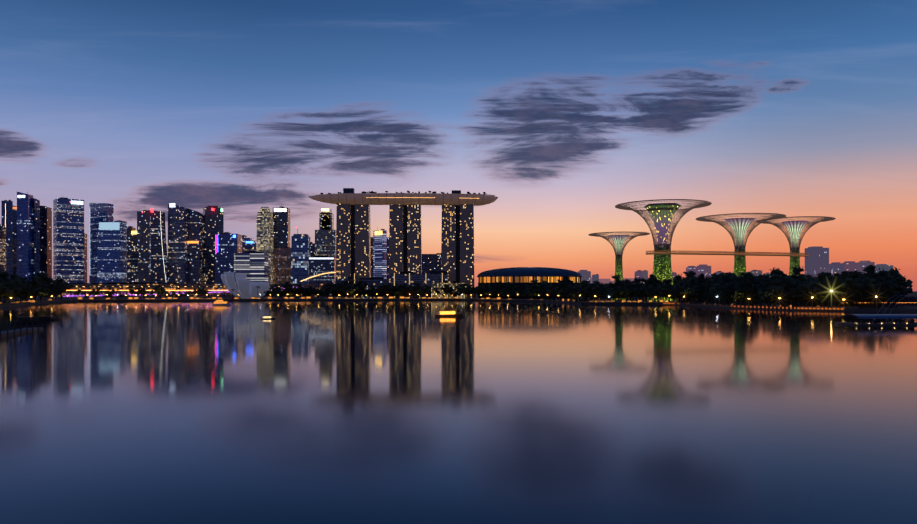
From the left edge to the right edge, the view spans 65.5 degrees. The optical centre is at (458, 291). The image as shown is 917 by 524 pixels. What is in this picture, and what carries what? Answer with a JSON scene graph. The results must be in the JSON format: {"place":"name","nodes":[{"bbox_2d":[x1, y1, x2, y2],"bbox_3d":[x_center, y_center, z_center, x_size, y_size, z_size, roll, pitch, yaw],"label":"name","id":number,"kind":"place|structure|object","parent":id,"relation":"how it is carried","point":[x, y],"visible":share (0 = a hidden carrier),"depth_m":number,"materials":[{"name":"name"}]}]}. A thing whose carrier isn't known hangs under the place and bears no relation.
{"place":"outdoors","nodes":[
{"label":"outdoors","id":0,"kind":"place"},
{"bbox_2d":[308,188,497,205],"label":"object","id":1,"kind":"structure","parent":0,"point":[351,197],"depth_m":1087.58,"materials":[{"name":"beige metal"}]},
{"bbox_2d":[0,300,916,523],"bbox_3d":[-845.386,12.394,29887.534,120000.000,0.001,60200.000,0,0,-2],"label":"bay water","id":2,"kind":"structure","parent":0,"point":[318,412],"depth_m":71.77,"materials":[{"name":"blue liquid"}]},
{"bbox_2d":[0,322,42,336],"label":"pier","id":3,"kind":"structure","parent":2,"relation":"on","point":[15,331],"depth_m":208.39,"materials":[{"name":"grey"}]},
{"bbox_2d":[14,316,40,322],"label":"moored boat","id":4,"kind":"object","parent":2,"relation":"on","point":[24,319],"visible":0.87,"depth_m":278.97,"materials":[{"name":"black"}]},
{"bbox_2d":[435,310,463,316],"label":"boat","id":5,"kind":"object","parent":2,"relation":"on","point":[445,313],"visible":0.88,"depth_m":351.09,"materials":[{"name":"yellow"}]},
{"bbox_2d":[835,314,916,325],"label":"landing stage","id":6,"kind":"object","parent":2,"relation":"in","point":[878,321],"visible":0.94,"depth_m":260.10,"materials":[{"name":"grey wood"}]},
{"bbox_2d":[0,291,916,312],"bbox_3d":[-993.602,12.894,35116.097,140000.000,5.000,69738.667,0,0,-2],"label":"ground","id":7,"kind":"structure","parent":0,"point":[911,309],"depth_m":808.92,"materials":[{"name":"black"}]},
{"bbox_2d":[0,224,5,271],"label":"tower","id":8,"kind":"structure","parent":7,"relation":"on","point":[2,247],"depth_m":1701.11,"materials":[{"name":"black"}]},
{"bbox_2d":[0,270,8,289],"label":"tree","id":9,"kind":"object","parent":7,"relation":"on","point":[4,274],"visible":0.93,"depth_m":528.85,"materials":[{"name":"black plant"}]},
{"bbox_2d":[1,200,12,277],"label":"tower","id":10,"kind":"structure","parent":7,"relation":"on","point":[6,213],"depth_m":1737.05,"materials":[{"name":"blue glass"}]},
{"bbox_2d":[13,206,16,273],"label":"tower","id":11,"kind":"structure","parent":7,"relation":"on","point":[14,239],"depth_m":1788.67,"materials":[{"name":"blue glass"}]},
{"bbox_2d":[13,279,25,301],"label":"tree","id":12,"kind":"object","parent":7,"relation":"on","point":[18,284],"visible":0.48,"depth_m":616.50,"materials":[{"name":"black plant"}]},
{"bbox_2d":[13,278,29,301],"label":"tree","id":13,"kind":"object","parent":7,"relation":"on","point":[25,283],"visible":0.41,"depth_m":626.13,"materials":[{"name":"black plant"}]},
{"bbox_2d":[17,192,32,280],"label":"tower","id":14,"kind":"structure","parent":7,"relation":"on","point":[24,235],"depth_m":1720.53,"materials":[{"name":"blue glass"}]},
{"bbox_2d":[33,198,39,276],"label":"tower","id":15,"kind":"structure","parent":7,"relation":"on","point":[36,235],"depth_m":1740.48,"materials":[{"name":"blue glass"}]},
{"bbox_2d":[31,272,52,299],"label":"tree","id":16,"kind":"object","parent":7,"relation":"on","point":[45,277],"visible":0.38,"depth_m":747.34,"materials":[{"name":"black plant"}]},
{"bbox_2d":[31,275,55,300],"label":"tree","id":17,"kind":"object","parent":7,"relation":"on","point":[36,283],"visible":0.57,"depth_m":686.58,"materials":[{"name":"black plant"}]},
{"bbox_2d":[40,206,51,283],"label":"tower","id":18,"kind":"structure","parent":7,"relation":"on","point":[45,239],"depth_m":1771.22,"materials":[{"name":"black"}]},
{"bbox_2d":[49,278,73,299],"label":"tree","id":19,"kind":"object","parent":7,"relation":"on","point":[62,287],"visible":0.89,"depth_m":805.70,"materials":[{"name":"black plant"}]},
{"bbox_2d":[53,196,83,282],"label":"tower","id":20,"kind":"structure","parent":7,"relation":"on","point":[68,240],"depth_m":1691.45,"materials":[{"name":"blue glass"}]},
{"bbox_2d":[84,233,86,282],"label":"tower","id":21,"kind":"structure","parent":7,"relation":"on","point":[85,258],"depth_m":1836.08,"materials":[{"name":"black"}]},
{"bbox_2d":[89,203,113,282],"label":"tower","id":22,"kind":"structure","parent":7,"relation":"on","point":[101,212],"depth_m":1800.47,"materials":[{"name":"blue glass"}]},
{"bbox_2d":[97,220,126,282],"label":"skyscraper","id":23,"kind":"structure","parent":7,"relation":"on","point":[111,251],"depth_m":1627.71,"materials":[{"name":"blue glass"}]},
{"bbox_2d":[127,231,136,282],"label":"tower","id":24,"kind":"structure","parent":7,"relation":"on","point":[132,257],"depth_m":1737.62,"materials":[{"name":"black glass"}]},
{"bbox_2d":[134,287,149,298],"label":"tree","id":25,"kind":"object","parent":7,"relation":"on","point":[141,291],"visible":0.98,"depth_m":887.24,"materials":[{"name":"black plant"}]},
{"bbox_2d":[137,210,150,282],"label":"tower","id":26,"kind":"structure","parent":7,"relation":"on","point":[143,246],"depth_m":1679.16,"materials":[{"name":"black"}]},
{"bbox_2d":[150,209,170,282],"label":"skyscraper","id":27,"kind":"structure","parent":7,"relation":"on","point":[159,269],"depth_m":1640.61,"materials":[{"name":"black"}]},
{"bbox_2d":[17,286,305,297],"bbox_3d":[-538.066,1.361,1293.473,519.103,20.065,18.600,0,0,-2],"label":"waterfront lights","id":28,"kind":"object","parent":7,"relation":"on","point":[71,292],"depth_m":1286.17,"materials":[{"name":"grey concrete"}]},
{"bbox_2d":[168,202,186,283],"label":"tower","id":29,"kind":"structure","parent":7,"relation":"on","point":[177,240],"depth_m":1681.40,"materials":[{"name":"black"}]},
{"bbox_2d":[187,208,204,283],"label":"tower","id":30,"kind":"structure","parent":7,"relation":"on","point":[195,247],"depth_m":1702.40,"materials":[{"name":"black"}]},
{"bbox_2d":[57,283,334,295],"bbox_3d":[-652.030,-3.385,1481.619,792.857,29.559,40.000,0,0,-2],"label":"waterfront building","id":31,"kind":"structure","parent":7,"relation":"on","point":[123,286],"depth_m":1463.58,"materials":[{"name":"black"}]},
{"bbox_2d":[203,206,223,283],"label":"tower","id":32,"kind":"structure","parent":7,"relation":"on","point":[214,220],"depth_m":1741.19,"materials":[{"name":"black"}]},
{"bbox_2d":[215,232,241,283],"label":"tower","id":33,"kind":"structure","parent":7,"relation":"on","point":[228,245],"depth_m":1625.11,"materials":[{"name":"blue"}]},
{"bbox_2d":[221,272,270,298],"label":"lotus museum","id":34,"kind":"structure","parent":7,"relation":"on","point":[248,289],"depth_m":1021.03,"materials":[{"name":"grey"}]},
{"bbox_2d":[244,238,256,252],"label":"tower","id":35,"kind":"structure","parent":7,"relation":"on","point":[249,245],"depth_m":1765.55,"materials":[{"name":"blue glass"}]},
{"bbox_2d":[234,251,269,283],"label":"striped block","id":36,"kind":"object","parent":7,"relation":"on","point":[254,266],"visible":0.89,"depth_m":1488.04,"materials":[{"name":"black"}]},
{"bbox_2d":[257,207,272,283],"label":"round tower","id":37,"kind":"structure","parent":7,"relation":"on","point":[264,229],"depth_m":1691.70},
{"bbox_2d":[273,204,289,247],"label":"tower","id":38,"kind":"structure","parent":7,"relation":"on","point":[281,226],"depth_m":1737.97,"materials":[{"name":"blue"}]},
{"bbox_2d":[273,247,290,283],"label":"tower","id":39,"kind":"structure","parent":7,"relation":"on","point":[281,265],"depth_m":1723.08,"materials":[{"name":"black"}]},
{"bbox_2d":[282,281,292,296],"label":"tree","id":40,"kind":"object","parent":7,"relation":"on","point":[287,286],"visible":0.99,"depth_m":972.49,"materials":[{"name":"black plant"}]},
{"bbox_2d":[291,227,309,283],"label":"tower","id":41,"kind":"structure","parent":7,"relation":"on","point":[300,249],"depth_m":1590.16,"materials":[{"name":"blue glass"}]},
{"bbox_2d":[300,272,335,297],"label":"bridge","id":42,"kind":"structure","parent":7,"relation":"on","point":[318,280],"depth_m":1152.98,"materials":[{"name":"yellow metal"}]},
{"bbox_2d":[309,255,335,283],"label":"building","id":43,"kind":"structure","parent":7,"relation":"on","point":[321,264],"depth_m":1492.04,"materials":[{"name":"blue"}]},
{"bbox_2d":[315,208,335,257],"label":"tower","id":44,"kind":"structure","parent":7,"relation":"on","point":[325,238],"depth_m":1741.34,"materials":[{"name":"black"}]},
{"bbox_2d":[331,282,345,292],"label":"tree","id":45,"kind":"object","parent":7,"relation":"on","point":[340,286],"visible":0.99,"depth_m":975.97,"materials":[{"name":"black plant"}]},
{"bbox_2d":[336,203,350,278],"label":"hotel tower","id":46,"kind":"structure","parent":7,"relation":"on","point":[343,241],"depth_m":1094.94,"materials":[{"name":"black"}]},
{"bbox_2d":[351,205,354,276],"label":"tower facade recess","id":47,"kind":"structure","parent":7,"relation":"on","point":[352,240],"depth_m":1100.31,"materials":[{"name":"black"}]},
{"bbox_2d":[335,277,388,297],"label":"podium","id":48,"kind":"object","parent":7,"relation":"on","point":[376,282],"visible":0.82,"depth_m":1066.24,"materials":[{"name":"black"}]},
{"bbox_2d":[355,204,370,278],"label":"hotel tower","id":49,"kind":"structure","parent":7,"relation":"on","point":[362,245],"depth_m":1095.76,"materials":[{"name":"black"}]},
{"bbox_2d":[373,229,386,278],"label":"striped tower","id":50,"kind":"structure","parent":7,"relation":"on","point":[379,253],"depth_m":1502.11,"materials":[{"name":"blue glass"}]},
{"bbox_2d":[371,237,388,278],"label":"tower","id":51,"kind":"structure","parent":7,"relation":"on","point":[387,254],"depth_m":1715.36,"materials":[{"name":"black"}]},
{"bbox_2d":[389,204,402,273],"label":"hotel tower","id":52,"kind":"structure","parent":7,"relation":"on","point":[395,238],"depth_m":1097.19,"materials":[{"name":"black"}]},
{"bbox_2d":[403,205,406,271],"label":"tower facade recess","id":53,"kind":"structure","parent":7,"relation":"on","point":[404,238],"depth_m":1102.60,"materials":[{"name":"black"}]},
{"bbox_2d":[407,205,421,273],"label":"hotel tower","id":54,"kind":"structure","parent":7,"relation":"on","point":[414,253],"depth_m":1098.02,"materials":[{"name":"black"}]},
{"bbox_2d":[389,271,447,297],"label":"podium","id":55,"kind":"object","parent":7,"relation":"on","point":[401,278],"visible":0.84,"depth_m":1058.33,"materials":[{"name":"black"}]},
{"bbox_2d":[0,297,843,309],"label":"shore path lights","id":56,"kind":"object","parent":7,"relation":"on","point":[135,298],"visible":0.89,"depth_m":676.17},
{"bbox_2d":[0,294,857,307],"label":"promenade lamps","id":57,"kind":"object","parent":7,"relation":"on","point":[812,306],"visible":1,"depth_m":860.67,"materials":[{"name":"yellow"}]},
{"bbox_2d":[422,253,440,273],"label":"building","id":58,"kind":"structure","parent":7,"relation":"on","point":[431,262],"depth_m":1698.29,"materials":[{"name":"blue"}]},
{"bbox_2d":[441,204,455,282],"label":"hotel tower","id":59,"kind":"structure","parent":7,"relation":"on","point":[448,248],"depth_m":1099.55,"materials":[{"name":"black"}]},
{"bbox_2d":[431,276,466,298],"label":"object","id":60,"kind":"structure","parent":7,"relation":"on","point":[439,285],"depth_m":1009.33,"materials":[{"name":"beige"}]},
{"bbox_2d":[456,205,459,282],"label":"tower facade recess","id":61,"kind":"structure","parent":7,"relation":"on","point":[458,243],"depth_m":1104.94,"materials":[{"name":"black"}]},
{"bbox_2d":[458,283,471,295],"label":"tree","id":62,"kind":"object","parent":7,"relation":"on","point":[464,291],"visible":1,"depth_m":969.47,"materials":[{"name":"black plant"}]},
{"bbox_2d":[460,204,473,297],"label":"hotel tower","id":63,"kind":"structure","parent":7,"relation":"on","point":[467,243],"depth_m":1100.34,"materials":[{"name":"black"}]},
{"bbox_2d":[475,283,490,292],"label":"tree","id":64,"kind":"object","parent":7,"relation":"on","point":[483,289],"visible":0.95,"depth_m":938.41,"materials":[{"name":"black plant"}]},
{"bbox_2d":[477,267,582,298],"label":"domed hall","id":65,"kind":"structure","parent":7,"relation":"on","point":[522,277],"depth_m":1020.79,"materials":[{"name":"brown"}]},
{"bbox_2d":[555,275,572,300],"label":"tree","id":66,"kind":"object","parent":7,"relation":"on","point":[566,280],"visible":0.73,"depth_m":791.17,"materials":[{"name":"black plant"}]},
{"bbox_2d":[578,270,590,282],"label":"building","id":67,"kind":"structure","parent":7,"relation":"on","point":[586,274],"depth_m":2412.74,"materials":[{"name":"black concrete"}]},
{"bbox_2d":[608,286,621,301],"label":"tree","id":68,"kind":"object","parent":7,"relation":"on","point":[615,293],"visible":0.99,"depth_m":678.26,"materials":[{"name":"black plant"}]},
{"bbox_2d":[607,274,623,300],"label":"tree","id":69,"kind":"object","parent":7,"relation":"on","point":[617,282],"visible":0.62,"depth_m":736.84,"materials":[{"name":"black plant"}]},
{"bbox_2d":[588,232,649,299],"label":"supertree","id":70,"kind":"object","parent":7,"relation":"on","point":[619,240],"visible":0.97,"depth_m":861.07,"materials":[{"name":"green"}]},
{"bbox_2d":[640,287,658,300],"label":"tree","id":71,"kind":"object","parent":7,"relation":"on","point":[649,294],"visible":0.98,"depth_m":662.20,"materials":[{"name":"black plant"}]},
{"bbox_2d":[640,274,661,287],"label":"tree","id":72,"kind":"object","parent":7,"relation":"on","point":[654,281],"visible":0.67,"depth_m":724.05,"materials":[{"name":"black plant"}]},
{"bbox_2d":[657,278,674,301],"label":"tree","id":73,"kind":"object","parent":7,"relation":"on","point":[665,281],"visible":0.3,"depth_m":690.12,"materials":[{"name":"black plant"}]},
{"bbox_2d":[674,271,699,280],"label":"tree","id":74,"kind":"object","parent":7,"relation":"on","point":[691,274],"visible":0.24,"depth_m":860.30,"materials":[{"name":"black plant"}]},
{"bbox_2d":[686,266,698,276],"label":"building","id":75,"kind":"structure","parent":7,"relation":"on","point":[693,268],"depth_m":2827.48,"materials":[{"name":"black"}]},
{"bbox_2d":[690,273,709,301],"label":"tree","id":76,"kind":"object","parent":7,"relation":"on","point":[695,281],"visible":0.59,"depth_m":696.23,"materials":[{"name":"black plant"}]},
{"bbox_2d":[696,264,710,278],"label":"building","id":77,"kind":"structure","parent":7,"relation":"on","point":[705,269],"depth_m":2879.14,"materials":[{"name":"black"}]},
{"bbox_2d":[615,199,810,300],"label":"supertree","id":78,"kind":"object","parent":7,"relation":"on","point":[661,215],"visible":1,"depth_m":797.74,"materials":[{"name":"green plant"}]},
{"bbox_2d":[715,290,727,304],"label":"tree","id":79,"kind":"object","parent":7,"relation":"on","point":[720,295],"visible":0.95,"depth_m":547.94,"materials":[{"name":"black plant"}]},
{"bbox_2d":[714,274,734,303],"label":"tree","id":80,"kind":"object","parent":7,"relation":"on","point":[726,278],"visible":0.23,"depth_m":573.78,"materials":[{"name":"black plant"}]},
{"bbox_2d":[714,272,735,282],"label":"tree","id":81,"kind":"object","parent":7,"relation":"on","point":[730,274],"visible":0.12,"depth_m":633.11,"materials":[{"name":"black plant"}]},
{"bbox_2d":[696,213,785,299],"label":"supertree","id":82,"kind":"object","parent":7,"relation":"on","point":[740,226],"visible":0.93,"depth_m":822.74,"materials":[{"name":"green"}]},
{"bbox_2d":[734,280,751,304],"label":"tree","id":83,"kind":"object","parent":7,"relation":"on","point":[746,291],"visible":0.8,"depth_m":528.21,"materials":[{"name":"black plant"}]},
{"bbox_2d":[730,272,758,304],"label":"tree","id":84,"kind":"object","parent":7,"relation":"on","point":[751,280],"visible":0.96,"depth_m":529.53,"materials":[{"name":"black plant"}]},
{"bbox_2d":[591,277,908,287],"bbox_3d":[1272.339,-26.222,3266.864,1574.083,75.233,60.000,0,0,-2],"label":"city blocks","id":85,"kind":"structure","parent":7,"relation":"on","point":[604,281],"depth_m":3219.85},
{"bbox_2d":[758,285,775,305],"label":"tree","id":86,"kind":"object","parent":7,"relation":"on","point":[769,288],"visible":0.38,"depth_m":502.94,"materials":[{"name":"black plant"}]},
{"bbox_2d":[760,272,781,282],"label":"tree","id":87,"kind":"object","parent":7,"relation":"on","point":[772,277],"visible":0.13,"depth_m":672.94,"materials":[{"name":"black plant"}]},
{"bbox_2d":[774,276,796,305],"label":"tree","id":88,"kind":"object","parent":7,"relation":"on","point":[786,282],"visible":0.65,"depth_m":501.42,"materials":[{"name":"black plant"}]},
{"bbox_2d":[758,216,835,275],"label":"supertree","id":89,"kind":"object","parent":7,"relation":"on","point":[797,227],"visible":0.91,"depth_m":845.80,"materials":[{"name":"green metal"}]},
{"bbox_2d":[784,283,815,305],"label":"tree","id":90,"kind":"object","parent":7,"relation":"on","point":[797,291],"visible":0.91,"depth_m":466.83,"materials":[{"name":"black plant"}]},
{"bbox_2d":[788,266,811,281],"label":"tree","id":91,"kind":"object","parent":7,"relation":"on","point":[796,270],"visible":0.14,"depth_m":736.70,"materials":[{"name":"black plant"}]},
{"bbox_2d":[791,284,812,304],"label":"tree","id":92,"kind":"object","parent":7,"relation":"on","point":[805,288],"visible":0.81,"depth_m":465.62,"materials":[{"name":"black plant"}]},
{"bbox_2d":[805,246,828,276],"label":"building","id":93,"kind":"structure","parent":7,"relation":"on","point":[817,258],"depth_m":2638.72,"materials":[{"name":"black"}]},
{"bbox_2d":[811,272,837,281],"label":"tree","id":94,"kind":"object","parent":7,"relation":"on","point":[822,276],"visible":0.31,"depth_m":607.12,"materials":[{"name":"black plant"}]},
{"bbox_2d":[814,268,835,276],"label":"building","id":95,"kind":"structure","parent":7,"relation":"on","point":[820,270],"depth_m":2339.16,"materials":[{"name":"black concrete"}]},
{"bbox_2d":[812,279,840,307],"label":"tree","id":96,"kind":"object","parent":7,"relation":"on","point":[826,292],"visible":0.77,"depth_m":455.88,"materials":[{"name":"black plant"}]},
{"bbox_2d":[829,262,843,273],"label":"building","id":97,"kind":"structure","parent":7,"relation":"on","point":[838,267],"depth_m":2742.44,"materials":[{"name":"black"}]},
{"bbox_2d":[830,278,852,306],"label":"tree","id":98,"kind":"object","parent":7,"relation":"on","point":[841,293],"visible":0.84,"depth_m":450.41,"materials":[{"name":"black plant"}]},
{"bbox_2d":[841,261,856,271],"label":"building","id":99,"kind":"structure","parent":7,"relation":"on","point":[850,265],"depth_m":2794.59,"materials":[{"name":"black"}]},
{"bbox_2d":[833,277,866,307],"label":"tree","id":100,"kind":"object","parent":7,"relation":"on","point":[860,286],"visible":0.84,"depth_m":449.59,"materials":[{"name":"black plant"}]},
{"bbox_2d":[845,288,863,305],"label":"tree","id":101,"kind":"object","parent":7,"relation":"on","point":[855,297],"visible":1,"depth_m":446.57,"materials":[{"name":"black plant"}]},
{"bbox_2d":[857,261,874,273],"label":"building","id":102,"kind":"structure","parent":7,"relation":"on","point":[861,265],"depth_m":2748.70,"materials":[{"name":"black"}]},
{"bbox_2d":[850,265,893,283],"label":"tree","id":103,"kind":"object","parent":7,"relation":"on","point":[870,270],"visible":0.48,"depth_m":500.41,"materials":[{"name":"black plant"}]},
{"bbox_2d":[835,296,916,305],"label":"grandstand","id":104,"kind":"object","parent":7,"relation":"on","point":[910,301],"visible":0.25,"depth_m":504.36,"materials":[{"name":"black concrete"}]},
{"bbox_2d":[864,278,889,307],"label":"tree","id":105,"kind":"object","parent":7,"relation":"on","point":[872,284],"visible":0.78,"depth_m":443.77,"materials":[{"name":"black plant"}]},
{"bbox_2d":[866,287,888,307],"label":"tree","id":106,"kind":"object","parent":7,"relation":"on","point":[872,295],"visible":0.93,"depth_m":441.05,"materials":[{"name":"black plant"}]},
{"bbox_2d":[875,264,892,272],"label":"building","id":107,"kind":"structure","parent":7,"relation":"on","point":[884,266],"depth_m":2849.44,"materials":[{"name":"black"}]},
{"bbox_2d":[877,281,904,307],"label":"tree","id":108,"kind":"object","parent":7,"relation":"on","point":[891,285],"visible":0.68,"depth_m":438.82,"materials":[{"name":"black plant"}]},
{"bbox_2d":[884,286,912,307],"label":"tree","id":109,"kind":"object","parent":7,"relation":"on","point":[905,291],"visible":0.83,"depth_m":435.79,"materials":[{"name":"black plant"}]},
{"bbox_2d":[885,277,912,287],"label":"tree","id":110,"kind":"object","parent":7,"relation":"on","point":[901,283],"visible":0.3,"depth_m":525.05,"materials":[{"name":"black plant"}]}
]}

